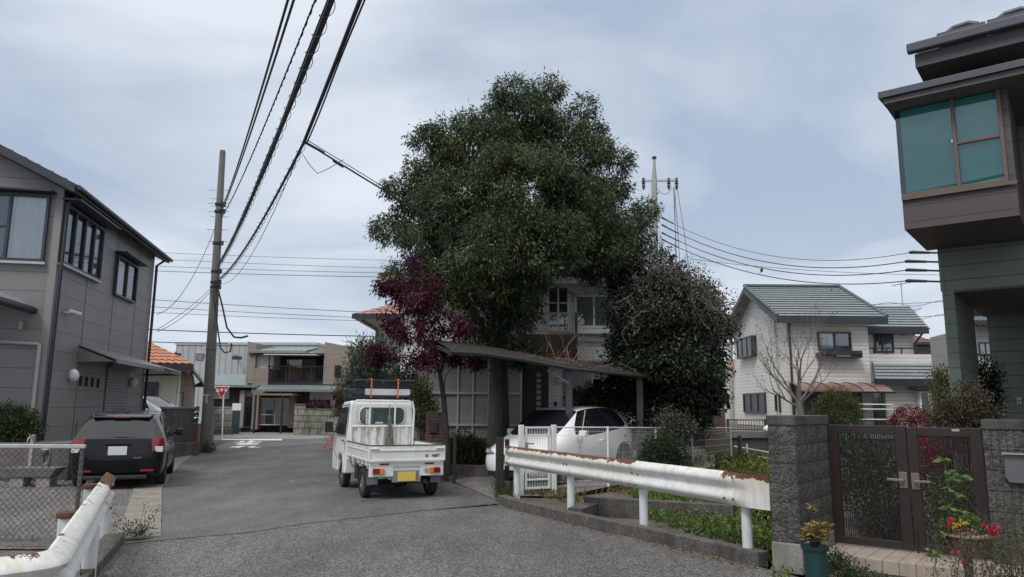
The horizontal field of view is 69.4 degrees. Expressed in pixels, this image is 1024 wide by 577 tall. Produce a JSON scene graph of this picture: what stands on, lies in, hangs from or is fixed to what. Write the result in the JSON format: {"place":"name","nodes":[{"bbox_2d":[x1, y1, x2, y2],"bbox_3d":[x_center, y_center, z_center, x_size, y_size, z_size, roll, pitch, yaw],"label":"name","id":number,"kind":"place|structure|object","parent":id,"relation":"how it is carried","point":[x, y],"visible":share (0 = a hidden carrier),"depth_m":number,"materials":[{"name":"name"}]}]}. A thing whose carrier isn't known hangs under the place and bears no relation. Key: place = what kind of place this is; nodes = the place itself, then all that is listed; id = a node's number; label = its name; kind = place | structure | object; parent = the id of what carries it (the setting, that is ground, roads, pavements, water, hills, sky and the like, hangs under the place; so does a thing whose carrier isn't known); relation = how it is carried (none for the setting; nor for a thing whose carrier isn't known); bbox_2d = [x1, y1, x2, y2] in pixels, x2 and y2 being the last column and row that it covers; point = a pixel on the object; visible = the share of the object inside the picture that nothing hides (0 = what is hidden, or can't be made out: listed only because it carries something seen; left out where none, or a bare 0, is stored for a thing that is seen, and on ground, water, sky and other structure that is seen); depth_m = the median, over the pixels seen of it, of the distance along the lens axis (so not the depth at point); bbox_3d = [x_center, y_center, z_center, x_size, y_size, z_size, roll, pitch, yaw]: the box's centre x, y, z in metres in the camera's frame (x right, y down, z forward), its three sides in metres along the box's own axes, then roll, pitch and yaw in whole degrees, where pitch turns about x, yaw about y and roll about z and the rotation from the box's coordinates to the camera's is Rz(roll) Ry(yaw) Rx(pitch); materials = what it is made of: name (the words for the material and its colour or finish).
{"place":"outdoors","nodes":[
{"label":"outdoors","id":0,"kind":"place"},
{"bbox_2d":[0,479,142,548],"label":"yard","id":1,"kind":"structure","parent":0,"point":[122,489],"depth_m":11.71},
{"bbox_2d":[2,466,66,486],"bbox_3d":[-9.552,3.767,14.779,1.034,0.380,0.437,1,-9,-5],"label":"stone trough","id":2,"kind":"object","parent":1,"relation":"on","point":[26,482],"visible":0.91,"depth_m":14.63,"materials":[{"name":"concrete"}]},
{"bbox_2d":[0,440,72,481],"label":"planter wall","id":3,"kind":"structure","parent":1,"relation":"on","point":[18,458],"depth_m":15.85,"materials":[{"name":"concrete"}]},
{"bbox_2d":[0,398,49,442],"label":"clipped bush","id":4,"kind":"object","parent":3,"relation":"in","point":[18,430],"visible":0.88,"depth_m":16.20,"materials":[{"name":"green plant"}]},
{"bbox_2d":[0,444,85,541],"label":"chain link fence","id":5,"kind":"object","parent":1,"relation":"on","point":[81,447],"visible":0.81,"depth_m":8.60,"materials":[{"name":"metal"}]},
{"bbox_2d":[70,408,183,485],"bbox_3d":[-8.472,3.441,16.444,2.040,1.555,4.510,4,-10,-21],"label":"black estate car","id":6,"kind":"object","parent":1,"relation":"on","point":[124,443],"visible":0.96,"depth_m":14.55,"materials":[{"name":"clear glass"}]},
{"bbox_2d":[160,407,195,443],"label":"block wall","id":7,"kind":"structure","parent":1,"relation":"on","point":[180,417],"depth_m":25.55,"materials":[{"name":"concrete"}]},
{"bbox_2d":[174,342,324,420],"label":"warehouse","id":8,"kind":"structure","parent":0,"point":[234,361],"depth_m":71.50,"materials":[{"name":"metal"}]},
{"bbox_2d":[219,431,304,434],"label":"paved yard","id":9,"kind":"structure","parent":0,"point":[266,433],"depth_m":43.63,"materials":[{"name":"concrete"}]},
{"bbox_2d":[213,407,232,428],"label":"stone wall","id":10,"kind":"structure","parent":9,"relation":"on","point":[227,418],"depth_m":43.38,"materials":[{"name":"stone"}]},
{"bbox_2d":[195,341,370,433],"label":"brown house","id":11,"kind":"structure","parent":9,"relation":"on","point":[270,388],"depth_m":46.04,"materials":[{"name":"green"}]},
{"bbox_2d":[259,398,288,424],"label":"window","id":12,"kind":"structure","parent":11,"relation":"in","point":[270,408],"depth_m":45.94,"materials":[{"name":"grey glass"}]},
{"bbox_2d":[277,359,316,378],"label":"window","id":13,"kind":"structure","parent":11,"relation":"in","point":[284,362],"depth_m":47.70,"materials":[{"name":"black glass"}]},
{"bbox_2d":[303,409,337,434],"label":"stone wall","id":14,"kind":"structure","parent":9,"relation":"on","point":[315,420],"depth_m":42.41,"materials":[{"name":"stone"}]},
{"bbox_2d":[131,438,497,542],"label":"road","id":15,"kind":"structure","parent":0,"point":[226,489],"depth_m":13.83,"materials":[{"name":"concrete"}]},
{"bbox_2d":[118,455,192,539],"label":"pavement","id":16,"kind":"structure","parent":15,"relation":"on","point":[147,489],"depth_m":11.89,"materials":[{"name":"concrete"}]},
{"bbox_2d":[112,502,164,539],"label":"kerb weed","id":17,"kind":"object","parent":16,"relation":"on","point":[142,531],"visible":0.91,"depth_m":9.28,"materials":[{"name":"green plant"}]},
{"bbox_2d":[195,150,228,452],"bbox_3d":[-10.859,0.339,26.755,0.834,11.137,0.406,0,-9,0],"label":"utility pole","id":18,"kind":"object","parent":15,"relation":"on","point":[208,390],"visible":0.87,"depth_m":26.47,"materials":[{"name":"concrete"}]},
{"bbox_2d":[222,0,288,206],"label":"cable","id":19,"kind":"object","parent":18,"relation":"attached to","point":[275,42],"visible":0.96,"depth_m":10.94,"materials":[{"name":"rubber"}]},
{"bbox_2d":[222,0,294,209],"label":"cable","id":20,"kind":"object","parent":18,"relation":"attached to","point":[280,40],"visible":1,"depth_m":11.10,"materials":[{"name":"rubber"}]},
{"bbox_2d":[218,141,304,280],"bbox_3d":[-6.929,-1.206,19.114,0.110,0.709,17.084,5,-10,-25],"label":"cable","id":21,"kind":"object","parent":18,"relation":"attached to","point":[271,203],"visible":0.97,"depth_m":14.99,"materials":[{"name":"rubber"}]},
{"bbox_2d":[222,0,316,216],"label":"cable","id":22,"kind":"object","parent":18,"relation":"attached to","point":[301,35],"visible":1,"depth_m":10.89,"materials":[{"name":"rubber"}]},
{"bbox_2d":[218,0,334,265],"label":"cable","id":23,"kind":"object","parent":18,"relation":"attached to","point":[310,52],"visible":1,"depth_m":10.16,"materials":[{"name":"rubber"}]},
{"bbox_2d":[325,397,444,496],"bbox_3d":[-2.530,3.092,14.782,1.920,1.810,3.375,4,-10,-23],"label":"flatbed truck","id":24,"kind":"object","parent":15,"relation":"on","point":[365,454],"visible":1,"depth_m":14.77,"materials":[{"name":"metal"}]},
{"bbox_2d":[350,395,408,397],"bbox_3d":[-2.817,2.289,15.668,1.100,0.050,0.750,4,-10,-23],"label":"long tray","id":25,"kind":"object","parent":24,"relation":"on","point":[380,396],"visible":0.88,"depth_m":15.37,"materials":[{"name":"metal"}]},
{"bbox_2d":[349,388,412,395],"bbox_3d":[-2.768,2.190,15.622,1.220,0.128,0.640,4,-10,-23],"label":"silver case","id":26,"kind":"object","parent":25,"relation":"on","point":[363,391],"visible":0.88,"depth_m":15.34,"materials":[{"name":"metal"}]},
{"bbox_2d":[353,379,413,388],"bbox_3d":[-2.730,2.028,15.640,1.150,0.191,0.665,4,-10,-23],"label":"storage box","id":27,"kind":"object","parent":26,"relation":"on","point":[380,384],"visible":0.98,"depth_m":15.37,"materials":[{"name":"metal"}]},
{"bbox_2d":[426,412,444,473],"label":"brick pillar","id":28,"kind":"structure","parent":15,"relation":"on","point":[434,427],"depth_m":17.02,"materials":[{"name":"brick"}]},
{"bbox_2d":[352,304,404,374],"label":"salmon roof house","id":29,"kind":"structure","parent":0,"point":[367,318],"depth_m":29.68,"materials":[{"name":"tile"}]},
{"bbox_2d":[97,505,796,576],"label":"road","id":30,"kind":"structure","parent":0,"point":[491,541],"depth_m":8.34,"materials":[{"name":"grey asphalt"}]},
{"bbox_2d":[363,482,757,568],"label":"fallen leaves","id":31,"kind":"object","parent":30,"relation":"on","point":[637,539],"visible":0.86,"depth_m":9.39,"materials":[{"name":"brown plant"}]},
{"bbox_2d":[799,503,834,576],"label":"potted plant","id":32,"kind":"object","parent":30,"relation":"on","point":[815,550],"visible":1,"depth_m":6.40,"materials":[{"name":"green plant"}]},
{"bbox_2d":[214,435,704,443],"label":"side road","id":33,"kind":"structure","parent":0,"point":[217,437],"depth_m":38.89,"materials":[{"name":"asphalt"}]},
{"bbox_2d":[0,417,926,550],"bbox_3d":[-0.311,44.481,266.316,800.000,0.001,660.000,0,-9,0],"label":"ground","id":34,"kind":"structure","parent":0,"point":[562,504],"depth_m":13.23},
{"bbox_2d":[0,144,181,440],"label":"grey house","id":35,"kind":"structure","parent":34,"relation":"on","point":[77,261],"depth_m":18.46,"materials":[{"name":"paint"}]},
{"bbox_2d":[0,292,36,313],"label":"curved canopy","id":36,"kind":"object","parent":35,"relation":"attached to","point":[13,302],"visible":1,"depth_m":16.59,"materials":[{"name":"plastic"}]},
{"bbox_2d":[0,186,56,264],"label":"window","id":37,"kind":"structure","parent":35,"relation":"in","point":[24,218],"depth_m":17.66,"materials":[{"name":"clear glass"}]},
{"bbox_2d":[58,198,120,283],"bbox_3d":[-11.001,-1.147,19.331,0.420,1.625,3.150,2,-9,-11],"label":"window","id":38,"kind":"structure","parent":35,"relation":"in","point":[85,240],"depth_m":19.21,"materials":[{"name":"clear glass"}]},
{"bbox_2d":[112,251,149,303],"bbox_3d":[-11.792,-0.291,22.918,0.360,1.296,2.353,2,-9,-11],"label":"window","id":39,"kind":"structure","parent":35,"relation":"in","point":[126,271],"depth_m":22.76,"materials":[{"name":"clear glass"}]},
{"bbox_2d":[79,534,124,576],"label":"kerb","id":40,"kind":"structure","parent":34,"relation":"on","point":[110,545],"depth_m":7.89,"materials":[{"name":"concrete"}]},
{"bbox_2d":[0,472,115,576],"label":"guard rail","id":41,"kind":"object","parent":40,"relation":"on","point":[75,543],"visible":0.98,"depth_m":5.32,"materials":[{"name":"metal"}]},
{"bbox_2d":[143,341,194,406],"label":"orange roof house","id":42,"kind":"structure","parent":34,"relation":"on","point":[164,387],"depth_m":33.17,"materials":[{"name":"tile"}]},
{"bbox_2d":[175,442,199,456],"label":"wall","id":43,"kind":"structure","parent":34,"relation":"on","point":[187,449],"depth_m":23.75,"materials":[{"name":"concrete"}]},
{"bbox_2d":[175,370,203,406],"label":"brick face house","id":44,"kind":"structure","parent":34,"relation":"on","point":[187,389],"depth_m":40.19,"materials":[{"name":"beige brick"}]},
{"bbox_2d":[335,329,401,400],"bbox_3d":[-4.332,3.436,24.308,2.943,4.242,2.017,5,-10,-26],"label":"oleander","id":45,"kind":"object","parent":34,"relation":"on","point":[363,372],"visible":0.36,"depth_m":24.21,"materials":[{"name":"green plant"}]},
{"bbox_2d":[409,371,441,440],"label":"autumn shrub","id":46,"kind":"object","parent":34,"relation":"on","point":[423,403],"visible":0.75,"depth_m":18.98,"materials":[{"name":"green plant"}]},
{"bbox_2d":[357,251,495,481],"bbox_3d":[-1.919,1.695,16.666,3.112,5.394,2.014,0,-9,0],"label":"red maple","id":47,"kind":"object","parent":34,"relation":"on","point":[421,307],"visible":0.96,"depth_m":16.51,"materials":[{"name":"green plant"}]},
{"bbox_2d":[495,437,503,499],"bbox_3d":[-0.225,3.304,13.547,0.150,1.132,0.150,0,-9,0],"label":"wooden post","id":48,"kind":"object","parent":34,"relation":"on","point":[499,477],"visible":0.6,"depth_m":13.49,"materials":[{"name":"brown wood"}]},
{"bbox_2d":[377,255,629,451],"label":"white house","id":49,"kind":"structure","parent":34,"relation":"on","point":[467,395],"depth_m":22.24,"materials":[{"name":"white paint"}]},
{"bbox_2d":[522,368,548,420],"bbox_3d":[0.711,3.311,22.435,0.780,1.782,0.410,0,-9,0],"label":"door","id":50,"kind":"structure","parent":49,"relation":"in","point":[535,395],"depth_m":22.30,"materials":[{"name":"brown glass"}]},
{"bbox_2d":[547,286,568,330],"bbox_3d":[1.442,0.638,23.058,0.670,1.451,0.070,0,-9,0],"label":"window","id":51,"kind":"structure","parent":49,"relation":"in","point":[558,295],"depth_m":23.08,"materials":[{"name":"glass"}]},
{"bbox_2d":[574,295,617,327],"bbox_3d":[2.667,0.713,23.042,1.431,1.028,0.080,0,-9,0],"label":"window","id":52,"kind":"structure","parent":49,"relation":"in","point":[585,310],"depth_m":23.06,"materials":[{"name":"glass"}]},
{"bbox_2d":[361,66,675,447],"bbox_3d":[0.243,-0.654,20.132,7.128,11.147,6.702,9,-12,-42],"label":"tree","id":53,"kind":"object","parent":34,"relation":"on","point":[574,216],"visible":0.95,"depth_m":18.84,"materials":[{"name":"green plant"}]},
{"bbox_2d":[427,340,658,461],"bbox_3d":[0.801,2.860,17.397,6.438,3.245,2.833,6,-11,-32],"label":"carport","id":54,"kind":"object","parent":34,"relation":"on","point":[478,350],"visible":0.64,"depth_m":16.32,"materials":[{"name":"brown metal"}]},
{"bbox_2d":[499,340,656,384],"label":"dry vines","id":55,"kind":"object","parent":54,"relation":"on","point":[528,355],"visible":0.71,"depth_m":17.19,"materials":[{"name":"plant"}]},
{"bbox_2d":[524,477,627,503],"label":"dry grass","id":56,"kind":"structure","parent":34,"relation":"on","point":[561,493],"depth_m":13.91,"materials":[{"name":"beige plant"}]},
{"bbox_2d":[498,495,768,566],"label":"kerb","id":57,"kind":"structure","parent":34,"relation":"on","point":[727,551],"depth_m":9.22,"materials":[{"name":"concrete"}]},
{"bbox_2d":[504,446,769,547],"bbox_3d":[1.280,2.864,10.555,0.234,0.912,6.502,5,-10,-25],"label":"guard rail","id":58,"kind":"object","parent":57,"relation":"on","point":[747,493],"visible":0.94,"depth_m":9.44,"materials":[{"name":"metal"}]},
{"bbox_2d":[557,426,732,491],"bbox_3d":[3.689,3.889,17.458,0.596,1.372,8.545,-7,-12,39],"label":"fence","id":59,"kind":"object","parent":34,"relation":"on","point":[654,432],"visible":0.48,"depth_m":15.85,"materials":[{"name":"metal"}]},
{"bbox_2d":[518,425,556,496],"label":"garden gate","id":60,"kind":"structure","parent":59,"relation":"attached to","point":[551,478],"depth_m":14.13,"materials":[{"name":"metal"}]},
{"bbox_2d":[568,496,735,525],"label":"channel wall","id":61,"kind":"structure","parent":34,"relation":"on","point":[616,507],"depth_m":11.14,"materials":[{"name":"concrete"}]},
{"bbox_2d":[641,156,688,267],"bbox_3d":[6.586,0.379,31.234,2.022,12.522,0.658,0,-9,0],"label":"concrete pole","id":62,"kind":"object","parent":34,"relation":"on","point":[654,181],"visible":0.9,"depth_m":31.99,"materials":[{"name":"grey concrete"}]},
{"bbox_2d":[631,426,699,467],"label":"bush","id":63,"kind":"object","parent":34,"relation":"on","point":[669,452],"visible":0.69,"depth_m":14.96,"materials":[{"name":"green plant"}]},
{"bbox_2d":[592,253,759,462],"bbox_3d":[3.878,1.839,18.910,4.354,5.788,3.941,9,-13,-44],"label":"vine covered tree","id":64,"kind":"object","parent":34,"relation":"on","point":[671,328],"visible":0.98,"depth_m":18.08,"materials":[{"name":"green plant"}]},
{"bbox_2d":[705,410,726,463],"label":"wall","id":65,"kind":"structure","parent":34,"relation":"on","point":[719,421],"depth_m":22.09,"materials":[{"name":"brick"}]},
{"bbox_2d":[688,450,769,473],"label":"weeds","id":66,"kind":"object","parent":34,"relation":"on","point":[751,461],"visible":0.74,"depth_m":18.73,"materials":[{"name":"green plant"}]},
{"bbox_2d":[805,384,865,440],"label":"round bush","id":67,"kind":"object","parent":34,"relation":"on","point":[833,412],"visible":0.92,"depth_m":24.99,"materials":[{"name":"green plant"}]},
{"bbox_2d":[726,431,946,456],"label":"retaining wall","id":68,"kind":"structure","parent":34,"relation":"on","point":[757,440],"depth_m":26.45,"materials":[{"name":"concrete"}]},
{"bbox_2d":[884,403,934,437],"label":"red azalea","id":69,"kind":"object","parent":34,"relation":"on","point":[909,420],"visible":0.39,"depth_m":22.59,"materials":[{"name":"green plant"}]},
{"bbox_2d":[0,0,1023,358],"label":"sky","id":70,"kind":"structure","parent":0,"point":[771,123],"materials":[{"name":"grey"}]},
{"bbox_2d":[305,141,733,347],"bbox_3d":[3.327,0.241,22.247,0.029,1.607,25.635,-5,-11,30],"label":"cable","id":71,"kind":"object","parent":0,"point":[328,156],"visible":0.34,"depth_m":14.33,"materials":[{"name":"rubber"}]},
{"bbox_2d":[287,143,343,174],"bbox_3d":[-3.119,-2.025,11.800,0.898,0.426,0.626,3,-10,-17],"label":"splice joint","id":72,"kind":"object","parent":71,"relation":"attached to","point":[323,152],"visible":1,"depth_m":11.70,"materials":[{"name":"rubber"}]},
{"bbox_2d":[303,0,365,143],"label":"cable","id":73,"kind":"object","parent":72,"relation":"attached to","point":[338,58],"visible":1,"depth_m":9.60,"materials":[{"name":"rubber"}]},
{"bbox_2d":[456,455,714,499],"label":"driveway","id":74,"kind":"structure","parent":0,"point":[478,484],"depth_m":15.46,"materials":[{"name":"concrete"}]},
{"bbox_2d":[450,428,489,464],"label":"hedge plants","id":75,"kind":"object","parent":74,"relation":"on","point":[468,452],"visible":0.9,"depth_m":17.39,"materials":[{"name":"green plant"}]},
{"bbox_2d":[451,464,488,477],"bbox_3d":[-0.853,4.216,17.005,1.150,0.300,0.120,-3,-10,20],"label":"planter edge","id":76,"kind":"object","parent":74,"relation":"on","point":[472,470],"visible":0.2,"depth_m":16.98,"materials":[{"name":"concrete"}]},
{"bbox_2d":[485,406,633,484],"bbox_3d":[1.131,3.454,16.699,2.080,1.542,4.137,-6,-9,36],"label":"white hatchback","id":77,"kind":"object","parent":74,"relation":"on","point":[595,416],"visible":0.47,"depth_m":16.21,"materials":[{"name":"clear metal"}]},
{"bbox_2d":[561,374,619,414],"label":"garden shrub","id":78,"kind":"object","parent":74,"relation":"on","point":[584,398],"visible":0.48,"depth_m":19.45,"materials":[{"name":"green plant"}]},
{"bbox_2d":[631,419,763,430],"bbox_3d":[27.561,7.919,42.918,40.000,0.001,32.800,0,-9,0],"label":"house plot","id":79,"kind":"object","parent":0,"point":[733,425],"depth_m":34.82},
{"bbox_2d":[739,290,848,414],"bbox_3d":[10.715,2.783,28.356,4.103,5.466,3.746,-4,-10,25],"label":"bare tree","id":80,"kind":"object","parent":79,"relation":"on","point":[799,399],"visible":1,"depth_m":28.03,"materials":[{"name":"brown plant"}]},
{"bbox_2d":[730,284,934,426],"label":"white house","id":81,"kind":"structure","parent":0,"point":[881,362],"depth_m":32.68,"materials":[{"name":"beige"}]},
{"bbox_2d":[736,335,756,358],"bbox_3d":[11.961,3.017,37.746,0.280,1.031,2.382,0,-9,0],"label":"window","id":82,"kind":"structure","parent":81,"relation":"in","point":[745,350],"depth_m":37.31,"materials":[{"name":"glass"}]},
{"bbox_2d":[743,392,766,412],"bbox_3d":[12.033,5.686,36.738,0.100,0.984,3.285,0,-9,0],"label":"window","id":83,"kind":"structure","parent":81,"relation":"in","point":[752,402],"depth_m":36.54,"materials":[{"name":"glass"}]},
{"bbox_2d":[816,331,862,357],"bbox_3d":[14.267,2.446,32.287,1.836,1.160,0.500,0,-9,0],"label":"window","id":84,"kind":"structure","parent":81,"relation":"in","point":[832,345],"depth_m":32.50,"materials":[{"name":"brown glass"}]},
{"bbox_2d":[873,334,894,352],"bbox_3d":[17.157,2.529,34.110,0.880,0.854,0.080,0,-9,0],"label":"window","id":85,"kind":"structure","parent":81,"relation":"in","point":[880,340],"depth_m":34.12,"materials":[{"name":"brown glass"}]},
{"bbox_2d":[752,472,993,576],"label":"garden soil","id":86,"kind":"structure","parent":0,"point":[770,564],"depth_m":10.31,"materials":[{"name":"soil"}]},
{"bbox_2d":[625,467,773,556],"bbox_3d":[3.322,3.681,13.204,2.819,0.218,11.386,-2,-10,17],"label":"ivy patch","id":87,"kind":"object","parent":86,"relation":"on","point":[733,535],"visible":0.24,"depth_m":9.98,"materials":[{"name":"green plant"}]},
{"bbox_2d":[766,415,835,574],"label":"block pillar","id":88,"kind":"structure","parent":86,"relation":"on","point":[799,464],"depth_m":7.63,"materials":[{"name":"stone"}]},
{"bbox_2d":[828,425,914,550],"bbox_3d":[3.919,2.160,8.119,0.798,1.294,0.117,-7,-12,37],"label":"gate leaf","id":89,"kind":"object","parent":88,"relation":"attached to","point":[907,541],"visible":1,"depth_m":8.12,"materials":[{"name":"brown metal"}]},
{"bbox_2d":[827,541,894,576],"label":"fern","id":90,"kind":"object","parent":86,"relation":"on","point":[837,563],"visible":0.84,"depth_m":6.95,"materials":[{"name":"green plant"}]},
{"bbox_2d":[828,413,909,523],"bbox_3d":[5.053,2.623,10.644,1.073,1.641,1.470,6,-11,-32],"label":"garden plant","id":91,"kind":"object","parent":86,"relation":"on","point":[850,423],"visible":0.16,"depth_m":10.56,"materials":[{"name":"green plant"}]},
{"bbox_2d":[840,437,898,528],"bbox_3d":[4.899,2.696,10.316,1.364,1.397,1.231,0,-9,0],"label":"garden plant","id":92,"kind":"object","parent":86,"relation":"on","point":[865,476],"visible":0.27,"depth_m":10.24,"materials":[{"name":"green plant"}]},
{"bbox_2d":[843,477,934,540],"bbox_3d":[4.860,2.856,9.547,1.156,0.837,1.294,-4,-10,26],"label":"garden plant","id":93,"kind":"object","parent":86,"relation":"on","point":[880,513],"visible":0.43,"depth_m":9.46,"materials":[{"name":"green plant"}]},
{"bbox_2d":[887,417,954,535],"bbox_3d":[5.694,2.543,9.979,1.205,1.595,1.165,0,-9,0],"label":"garden plant","id":94,"kind":"object","parent":86,"relation":"on","point":[930,458],"visible":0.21,"depth_m":9.87,"materials":[{"name":"green plant"}]},
{"bbox_2d":[827,543,1021,576],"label":"tiled step","id":95,"kind":"object","parent":86,"relation":"on","point":[898,562],"visible":0.61,"depth_m":7.39,"materials":[{"name":"beige tile"}]},
{"bbox_2d":[930,456,972,560],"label":"tall plant","id":96,"kind":"object","parent":95,"relation":"on","point":[950,478],"visible":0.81,"depth_m":7.13,"materials":[{"name":"green plant"}]},
{"bbox_2d":[919,357,950,503],"bbox_3d":[7.548,2.482,12.764,0.775,2.623,0.734,0,-9,0],"label":"spiky shrub","id":97,"kind":"object","parent":86,"relation":"on","point":[940,382],"visible":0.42,"depth_m":12.89,"materials":[{"name":"green plant"}]},
{"bbox_2d":[921,455,990,545],"bbox_3d":[5.400,2.605,8.981,1.185,1.165,1.175,0,-9,0],"label":"garden plant","id":98,"kind":"object","parent":86,"relation":"on","point":[948,496],"visible":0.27,"depth_m":8.89,"materials":[{"name":"green plant"}]},
{"bbox_2d":[924,512,993,576],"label":"flower bowl","id":99,"kind":"object","parent":86,"relation":"on","point":[946,524],"visible":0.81,"depth_m":6.23,"materials":[{"name":"plant"}]},
{"bbox_2d":[918,375,1009,529],"bbox_3d":[5.596,2.135,9.146,1.046,2.131,0.912,0,-9,0],"label":"mixed shrub","id":100,"kind":"object","parent":86,"relation":"on","point":[966,412],"visible":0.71,"depth_m":9.11,"materials":[{"name":"green plant"}]},
{"bbox_2d":[918,480,1023,576],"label":"rose bush","id":101,"kind":"object","parent":86,"relation":"on","point":[995,529],"visible":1,"depth_m":5.86,"materials":[{"name":"green plant"}]},
{"bbox_2d":[981,419,1023,564],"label":"block wall","id":102,"kind":"structure","parent":86,"relation":"on","point":[1000,436],"depth_m":7.31,"materials":[{"name":"concrete"}]},
{"bbox_2d":[906,427,992,559],"bbox_3d":[4.512,2.103,7.659,0.691,1.300,0.117,-7,-12,37],"label":"gate leaf","id":103,"kind":"object","parent":102,"relation":"attached to","point":[977,467],"visible":0.85,"depth_m":7.73,"materials":[{"name":"brown metal"}]},
{"bbox_2d":[1002,452,1023,482],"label":"letter plate","id":104,"kind":"object","parent":102,"relation":"attached to","point":[1014,467],"visible":1,"depth_m":7.22,"materials":[{"name":"metal"}]},
{"bbox_2d":[878,6,1023,501],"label":"green house","id":105,"kind":"structure","parent":0,"point":[957,113],"depth_m":10.54,"materials":[{"name":"brown"}]},
{"bbox_2d":[895,88,1008,196],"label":"window","id":106,"kind":"structure","parent":105,"relation":"in","point":[951,144],"depth_m":10.37,"materials":[{"name":"teal glass"}]},
{"bbox_2d":[930,316,992,404],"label":"grey neighbour house","id":107,"kind":"structure","parent":0,"point":[938,345],"depth_m":26.33,"materials":[{"name":"brown metal"}]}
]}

